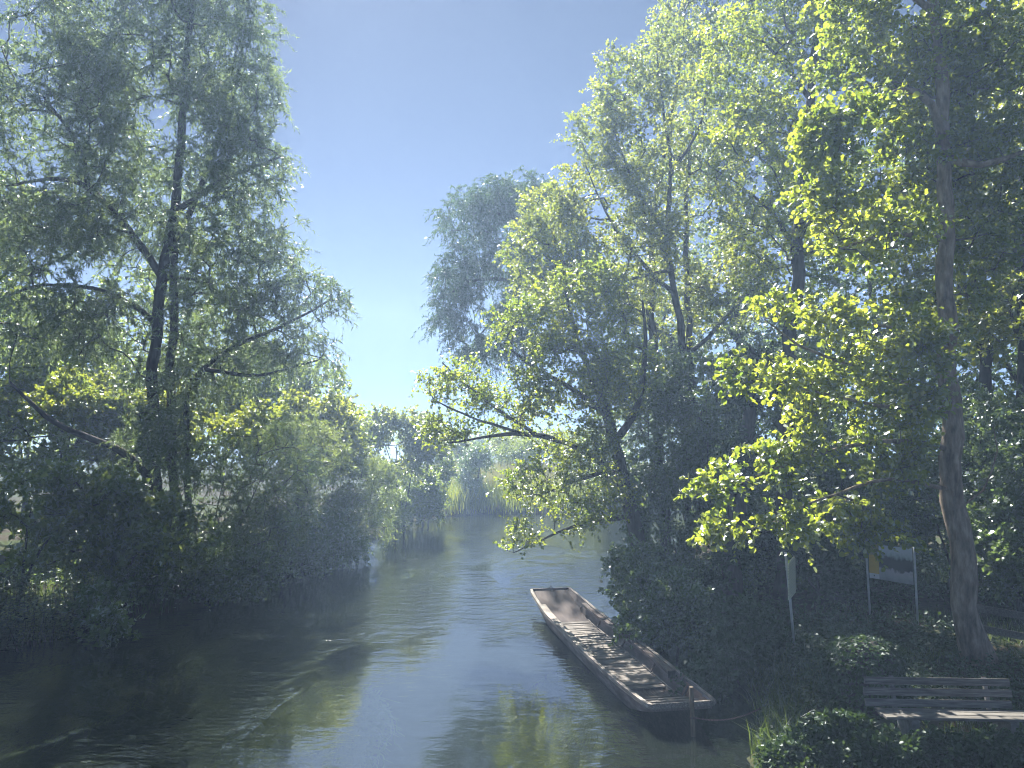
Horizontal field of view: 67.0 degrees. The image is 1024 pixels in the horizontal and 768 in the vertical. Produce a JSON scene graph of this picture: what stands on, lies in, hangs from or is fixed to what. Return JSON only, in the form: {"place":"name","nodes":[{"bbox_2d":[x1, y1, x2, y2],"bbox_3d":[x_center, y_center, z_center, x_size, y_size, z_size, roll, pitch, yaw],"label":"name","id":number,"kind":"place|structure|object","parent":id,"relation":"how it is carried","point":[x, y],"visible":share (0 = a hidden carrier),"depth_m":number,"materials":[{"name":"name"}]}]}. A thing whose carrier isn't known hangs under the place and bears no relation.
{"place":"outdoors","nodes":[
{"label":"outdoors","id":0,"kind":"place"},
{"bbox_2d":[0,511,933,767],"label":"river","id":1,"kind":"structure","parent":0,"point":[431,644],"depth_m":13.55,"materials":[{"name":"liquid"}]},
{"bbox_2d":[530,586,715,711],"bbox_3d":[1.746,5.144,15.558,1.326,0.592,8.597,1,-4,-10],"label":"flat boat","id":2,"kind":"object","parent":1,"relation":"on","point":[638,676],"visible":0.92,"depth_m":14.50,"materials":[{"name":"brown wood"}]},
{"bbox_2d":[689,686,695,736],"bbox_3d":[2.598,5.199,11.061,0.104,1.692,0.082,0,-4,0],"label":"mooring post","id":3,"kind":"object","parent":1,"relation":"in","point":[692,711],"visible":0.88,"depth_m":11.08,"materials":[{"name":"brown wood"}]},
{"bbox_2d":[695,707,760,720],"bbox_3d":[3.132,4.789,11.192,1.048,0.148,0.024,1,-4,-11],"label":"mooring chain","id":4,"kind":"object","parent":3,"relation":"attached to","point":[728,718],"visible":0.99,"depth_m":11.18,"materials":[{"name":"metal"}]},
{"bbox_2d":[0,463,1023,767],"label":"ground","id":5,"kind":"structure","parent":0,"point":[188,605],"depth_m":18.40,"materials":[{"name":"green plant"}]},
{"bbox_2d":[0,568,40,616],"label":"nettle plant","id":6,"kind":"object","parent":5,"relation":"on","point":[20,593],"visible":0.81,"depth_m":16.92,"materials":[{"name":"green plant"}]},
{"bbox_2d":[0,591,64,650],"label":"nettle plant","id":7,"kind":"object","parent":5,"relation":"on","point":[34,636],"visible":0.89,"depth_m":16.00,"materials":[{"name":"green plant"}]},
{"bbox_2d":[0,187,114,498],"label":"maple tree","id":8,"kind":"object","parent":5,"relation":"on","point":[42,452],"visible":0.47,"depth_m":26.18,"materials":[{"name":"green plant"}]},
{"bbox_2d":[2,350,112,511],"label":"background tree","id":9,"kind":"object","parent":5,"relation":"on","point":[29,456],"visible":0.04,"depth_m":39.51,"materials":[{"name":"green plant"}]},
{"bbox_2d":[0,364,145,472],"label":"alder shrub","id":10,"kind":"object","parent":5,"relation":"on","point":[66,399],"visible":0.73,"depth_m":26.46,"materials":[{"name":"green plant"}]},
{"bbox_2d":[0,452,151,610],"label":"maple sapling","id":11,"kind":"object","parent":5,"relation":"on","point":[59,479],"visible":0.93,"depth_m":18.15,"materials":[{"name":"green plant"}]},
{"bbox_2d":[47,569,108,622],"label":"nettle plant","id":12,"kind":"object","parent":5,"relation":"on","point":[68,590],"visible":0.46,"depth_m":17.43,"materials":[{"name":"green plant"}]},
{"bbox_2d":[0,171,179,489],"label":"maple tree","id":13,"kind":"object","parent":5,"relation":"on","point":[125,369],"visible":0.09,"depth_m":30.30,"materials":[{"name":"green plant"}]},
{"bbox_2d":[60,574,146,649],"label":"plant","id":14,"kind":"object","parent":5,"relation":"on","point":[115,623],"visible":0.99,"depth_m":16.22,"materials":[{"name":"green plant"}]},
{"bbox_2d":[0,471,230,597],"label":"maple sapling","id":15,"kind":"object","parent":5,"relation":"on","point":[129,535],"visible":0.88,"depth_m":18.36,"materials":[{"name":"green plant"}]},
{"bbox_2d":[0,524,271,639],"bbox_3d":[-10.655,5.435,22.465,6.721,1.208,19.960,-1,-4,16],"label":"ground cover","id":16,"kind":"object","parent":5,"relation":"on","point":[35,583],"visible":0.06,"depth_m":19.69,"materials":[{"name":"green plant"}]},
{"bbox_2d":[73,342,199,472],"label":"background tree","id":17,"kind":"object","parent":5,"relation":"on","point":[132,353],"visible":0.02,"depth_m":42.74,"materials":[{"name":"green plant"}]},
{"bbox_2d":[61,384,240,536],"bbox_3d":[-12.829,2.935,28.305,5.624,6.012,4.682,-1,-4,11],"label":"alder shrub","id":18,"kind":"object","parent":5,"relation":"on","point":[113,414],"visible":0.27,"depth_m":27.18,"materials":[{"name":"green plant"}]},
{"bbox_2d":[67,260,283,494],"bbox_3d":[-15.781,0.320,36.442,12.731,12.232,7.726,0,-4,0],"label":"background tree","id":19,"kind":"object","parent":5,"relation":"on","point":[143,289],"visible":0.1,"depth_m":35.13,"materials":[{"name":"green plant"}]},
{"bbox_2d":[52,530,302,610],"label":"shaded bush","id":20,"kind":"object","parent":5,"relation":"on","point":[221,578],"visible":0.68,"depth_m":19.91,"materials":[{"name":"green plant"}]},
{"bbox_2d":[0,527,358,637],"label":"bank grass","id":21,"kind":"structure","parent":5,"relation":"on","point":[135,602],"depth_m":18.91,"materials":[{"name":"green plant"}]},
{"bbox_2d":[0,0,362,559],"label":"willow tree","id":22,"kind":"object","parent":5,"relation":"on","point":[176,235],"visible":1,"depth_m":23.52,"materials":[{"name":"green plant"}]},
{"bbox_2d":[141,397,340,591],"bbox_3d":[-7.903,3.125,22.320,5.621,5.608,5.314,0,-4,0],"label":"willow shrub","id":23,"kind":"object","parent":5,"relation":"on","point":[238,518],"visible":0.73,"depth_m":22.00,"materials":[{"name":"green plant"}]},
{"bbox_2d":[190,331,378,505],"bbox_3d":[-9.852,1.985,33.065,8.340,8.557,5.911,0,-4,0],"label":"maple tree","id":24,"kind":"object","parent":5,"relation":"on","point":[306,384],"visible":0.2,"depth_m":32.93,"materials":[{"name":"green plant"}]},
{"bbox_2d":[213,387,374,513],"bbox_3d":[-7.846,3.134,27.912,5.624,6.012,4.682,2,-5,-20],"label":"alder shrub","id":25,"kind":"object","parent":5,"relation":"on","point":[335,408],"visible":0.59,"depth_m":27.50,"materials":[{"name":"green plant"}]},
{"bbox_2d":[234,406,363,579],"bbox_3d":[-6.726,3.457,24.396,4.014,5.661,4.716,2,-5,-25],"label":"willow shrub","id":26,"kind":"object","parent":5,"relation":"on","point":[299,482],"visible":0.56,"depth_m":23.82,"materials":[{"name":"green plant"}]},
{"bbox_2d":[264,505,373,578],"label":"dense bush","id":27,"kind":"object","parent":5,"relation":"on","point":[332,545],"visible":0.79,"depth_m":24.90,"materials":[{"name":"green plant"}]},
{"bbox_2d":[290,441,417,555],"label":"willow shrub","id":28,"kind":"object","parent":5,"relation":"on","point":[381,468],"visible":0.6,"depth_m":28.01,"materials":[{"name":"green plant"}]},
{"bbox_2d":[356,403,453,530],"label":"tree","id":29,"kind":"object","parent":5,"relation":"on","point":[384,434],"visible":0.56,"depth_m":35.70,"materials":[{"name":"green plant"}]},
{"bbox_2d":[378,451,459,529],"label":"dense bush","id":30,"kind":"object","parent":5,"relation":"on","point":[429,495],"visible":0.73,"depth_m":38.43,"materials":[{"name":"green plant"}]},
{"bbox_2d":[394,425,478,458],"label":"distant tree","id":31,"kind":"object","parent":5,"relation":"on","point":[399,441],"visible":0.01,"depth_m":74.34,"materials":[{"name":"green plant"}]},
{"bbox_2d":[434,437,473,466],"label":"dense bush","id":32,"kind":"object","parent":5,"relation":"on","point":[458,449],"visible":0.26,"depth_m":55.95,"materials":[{"name":"green plant"}]},
{"bbox_2d":[451,442,500,509],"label":"willow","id":33,"kind":"object","parent":5,"relation":"on","point":[474,458],"visible":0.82,"depth_m":46.99,"materials":[{"name":"green plant"}]},
{"bbox_2d":[487,431,535,465],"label":"dense bush","id":34,"kind":"object","parent":5,"relation":"on","point":[497,441],"visible":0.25,"depth_m":58.91,"materials":[{"name":"green plant"}]},
{"bbox_2d":[469,427,591,465],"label":"distant tree","id":35,"kind":"object","parent":5,"relation":"on","point":[482,441],"visible":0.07,"depth_m":92.80,"materials":[{"name":"green plant"}]},
{"bbox_2d":[492,431,577,466],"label":"willow","id":36,"kind":"object","parent":5,"relation":"on","point":[521,448],"visible":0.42,"depth_m":55.14,"materials":[{"name":"green plant"}]},
{"bbox_2d":[409,250,672,577],"bbox_3d":[1.019,1.155,19.416,7.252,9.184,3.629,2,-5,-28],"label":"leaning alder","id":37,"kind":"object","parent":5,"relation":"on","point":[592,381],"visible":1,"depth_m":19.09,"materials":[{"name":"green plant"}]},
{"bbox_2d":[410,165,705,542],"bbox_3d":[1.895,-1.507,34.142,12.672,16.163,6.594,0,-4,0],"label":"round willow","id":38,"kind":"object","parent":5,"relation":"on","point":[497,205],"visible":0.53,"depth_m":33.32,"materials":[{"name":"green plant"}]},
{"bbox_2d":[554,425,643,490],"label":"willow","id":39,"kind":"object","parent":5,"relation":"on","point":[623,449],"visible":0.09,"depth_m":49.54,"materials":[{"name":"green plant"}]},
{"bbox_2d":[490,5,711,567],"bbox_3d":[2.856,-3.108,24.174,7.052,17.523,5.117,0,-4,0],"label":"alder tree","id":40,"kind":"object","parent":5,"relation":"on","point":[539,227],"visible":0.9,"depth_m":24.07,"materials":[{"name":"green plant"}]},
{"bbox_2d":[433,457,820,499],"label":"dry reeds","id":41,"kind":"object","parent":5,"relation":"on","point":[489,475],"visible":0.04,"depth_m":50.67,"materials":[{"name":"green plant"}]},
{"bbox_2d":[580,401,711,463],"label":"distant tree","id":42,"kind":"object","parent":5,"relation":"on","point":[627,435],"visible":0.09,"depth_m":78.74,"materials":[{"name":"green plant"}]},
{"bbox_2d":[597,532,714,656],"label":"bank shrub","id":43,"kind":"object","parent":5,"relation":"on","point":[653,604],"visible":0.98,"depth_m":15.48,"materials":[{"name":"green plant"}]},
{"bbox_2d":[390,474,926,514],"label":"green reeds","id":44,"kind":"object","parent":5,"relation":"on","point":[497,494],"visible":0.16,"depth_m":45.85,"materials":[{"name":"green plant"}]},
{"bbox_2d":[606,330,717,582],"bbox_3d":[4.054,2.116,21.578,3.775,7.231,4.400,0,-4,0],"label":"understory shrub","id":45,"kind":"object","parent":5,"relation":"on","point":[652,488],"visible":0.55,"depth_m":20.70,"materials":[{"name":"green plant"}]},
{"bbox_2d":[606,0,783,554],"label":"alder tree","id":46,"kind":"object","parent":5,"relation":"on","point":[704,287],"visible":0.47,"depth_m":26.59,"materials":[{"name":"green plant"}]},
{"bbox_2d":[644,346,776,594],"bbox_3d":[5.408,2.243,20.509,3.380,6.613,4.352,2,-5,-28],"label":"understory shrub","id":47,"kind":"object","parent":5,"relation":"on","point":[706,404],"visible":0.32,"depth_m":20.19,"materials":[{"name":"green plant"}]},
{"bbox_2d":[585,0,847,427],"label":"background tree","id":48,"kind":"object","parent":5,"relation":"on","point":[742,336],"visible":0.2,"depth_m":31.93,"materials":[{"name":"green plant"}]},
{"bbox_2d":[668,587,799,707],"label":"bank shrub","id":49,"kind":"object","parent":5,"relation":"on","point":[742,635],"visible":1,"depth_m":13.47,"materials":[{"name":"green plant"}]},
{"bbox_2d":[689,341,795,604],"bbox_3d":[5.533,2.160,18.137,2.285,6.472,2.835,-3,-5,31],"label":"ivy clad tree","id":50,"kind":"object","parent":5,"relation":"on","point":[728,581],"visible":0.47,"depth_m":17.74,"materials":[{"name":"green plant"}]},
{"bbox_2d":[703,610,854,767],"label":"bank sedge","id":51,"kind":"object","parent":5,"relation":"on","point":[776,696],"visible":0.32,"depth_m":11.62,"materials":[{"name":"green plant"}]},
{"bbox_2d":[698,348,867,527],"bbox_3d":[8.489,2.218,23.916,5.861,6.908,4.472,0,-4,0],"label":"understory shrub","id":52,"kind":"object","parent":5,"relation":"on","point":[774,415],"visible":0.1,"depth_m":22.74,"materials":[{"name":"green plant"}]},
{"bbox_2d":[784,552,795,651],"bbox_3d":[5.023,4.080,14.018,0.167,2.015,0.602,-3,-5,32],"label":"notice sign","id":53,"kind":"object","parent":5,"relation":"on","point":[791,574],"visible":0.87,"depth_m":14.09,"materials":[{"name":"grey metal"}]},
{"bbox_2d":[677,0,910,602],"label":"alder tree","id":54,"kind":"object","parent":5,"relation":"on","point":[793,241],"visible":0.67,"depth_m":19.20,"materials":[{"name":"green plant"}]},
{"bbox_2d":[743,522,879,606],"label":"understory shrub","id":55,"kind":"object","parent":5,"relation":"on","point":[835,564],"visible":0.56,"depth_m":17.93,"materials":[{"name":"green plant"}]},
{"bbox_2d":[752,707,882,767],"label":"bush","id":56,"kind":"object","parent":5,"relation":"on","point":[829,737],"visible":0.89,"depth_m":9.38,"materials":[{"name":"green plant"}]},
{"bbox_2d":[673,0,1023,666],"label":"alder tree","id":57,"kind":"object","parent":5,"relation":"on","point":[940,60],"visible":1,"depth_m":13.06,"materials":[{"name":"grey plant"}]},
{"bbox_2d":[679,546,1023,677],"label":"woodland ground cover","id":58,"kind":"object","parent":5,"relation":"on","point":[890,619],"visible":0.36,"depth_m":16.68,"materials":[{"name":"green plant"}]},
{"bbox_2d":[700,559,1023,709],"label":"shaded grass","id":59,"kind":"structure","parent":5,"relation":"on","point":[989,624],"depth_m":16.35,"materials":[{"name":"green plant"}]},
{"bbox_2d":[758,417,966,589],"bbox_3d":[9.055,3.121,20.625,5.954,4.549,4.014,0,-4,0],"label":"understory shrub","id":60,"kind":"object","parent":5,"relation":"on","point":[829,479],"visible":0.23,"depth_m":19.92,"materials":[{"name":"green plant"}]},
{"bbox_2d":[707,139,1017,507],"bbox_3d":[14.141,-1.872,30.137,13.279,15.750,7.687,0,-4,0],"label":"background tree","id":61,"kind":"object","parent":5,"relation":"on","point":[872,282],"visible":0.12,"depth_m":29.34,"materials":[{"name":"green plant"}]},
{"bbox_2d":[815,634,914,718],"bbox_3d":[5.209,4.214,11.294,1.358,1.105,1.249,0,-4,0],"label":"ivy mound","id":62,"kind":"object","parent":5,"relation":"on","point":[850,662],"visible":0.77,"depth_m":11.06,"materials":[{"name":"green plant"}]},
{"bbox_2d":[745,616,1023,767],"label":"ivy ground cover","id":63,"kind":"object","parent":5,"relation":"on","point":[998,675],"visible":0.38,"depth_m":12.50,"materials":[{"name":"green plant"}]},
{"bbox_2d":[747,643,1023,767],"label":"bank grass","id":64,"kind":"structure","parent":5,"relation":"on","point":[929,660],"depth_m":12.02,"materials":[{"name":"green plant"}]},
{"bbox_2d":[865,540,918,628],"bbox_3d":[7.796,4.217,15.885,0.084,1.893,1.112,3,-5,-32],"label":"information board","id":65,"kind":"object","parent":5,"relation":"on","point":[900,567],"visible":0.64,"depth_m":15.82,"materials":[{"name":"grey metal"}]},
{"bbox_2d":[840,720,1023,767],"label":"bush","id":66,"kind":"object","parent":5,"relation":"on","point":[1003,747],"visible":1,"depth_m":8.84,"materials":[{"name":"green plant"}]},
{"bbox_2d":[849,0,1023,548],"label":"alder tree","id":67,"kind":"object","parent":5,"relation":"on","point":[985,376],"visible":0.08,"depth_m":24.26,"materials":[{"name":"green plant"}]},
{"bbox_2d":[858,168,1017,465],"bbox_3d":[18.215,-1.391,27.132,6.918,14.175,11.951,3,-5,-36],"label":"background tree","id":68,"kind":"object","parent":5,"relation":"on","point":[1011,372],"visible":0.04,"depth_m":27.25,"materials":[{"name":"green plant"}]},
{"bbox_2d":[863,675,1023,735],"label":"park bench","id":69,"kind":"object","parent":5,"relation":"on","point":[907,719],"visible":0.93,"depth_m":9.76,"materials":[{"name":"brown wood"}]},
{"bbox_2d":[868,373,1023,594],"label":"understory shrub","id":70,"kind":"object","parent":5,"relation":"on","point":[986,411],"visible":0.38,"depth_m":18.64,"materials":[{"name":"green plant"}]},
{"bbox_2d":[937,0,1023,427],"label":"alder tree","id":71,"kind":"object","parent":5,"relation":"on","point":[1013,305],"visible":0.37,"depth_m":20.14,"materials":[{"name":"green plant"}]},
{"bbox_2d":[943,429,1023,624],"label":"understory shrub","id":72,"kind":"object","parent":5,"relation":"on","point":[1000,562],"visible":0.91,"depth_m":16.20,"materials":[{"name":"green plant"}]},
{"bbox_2d":[977,604,1023,639],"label":"wooden fence","id":73,"kind":"object","parent":5,"relation":"on","point":[1004,613],"depth_m":13.96,"materials":[{"name":"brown wood"}]},
{"bbox_2d":[0,0,1023,462],"label":"sky","id":74,"kind":"structure","parent":0,"point":[396,104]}
]}

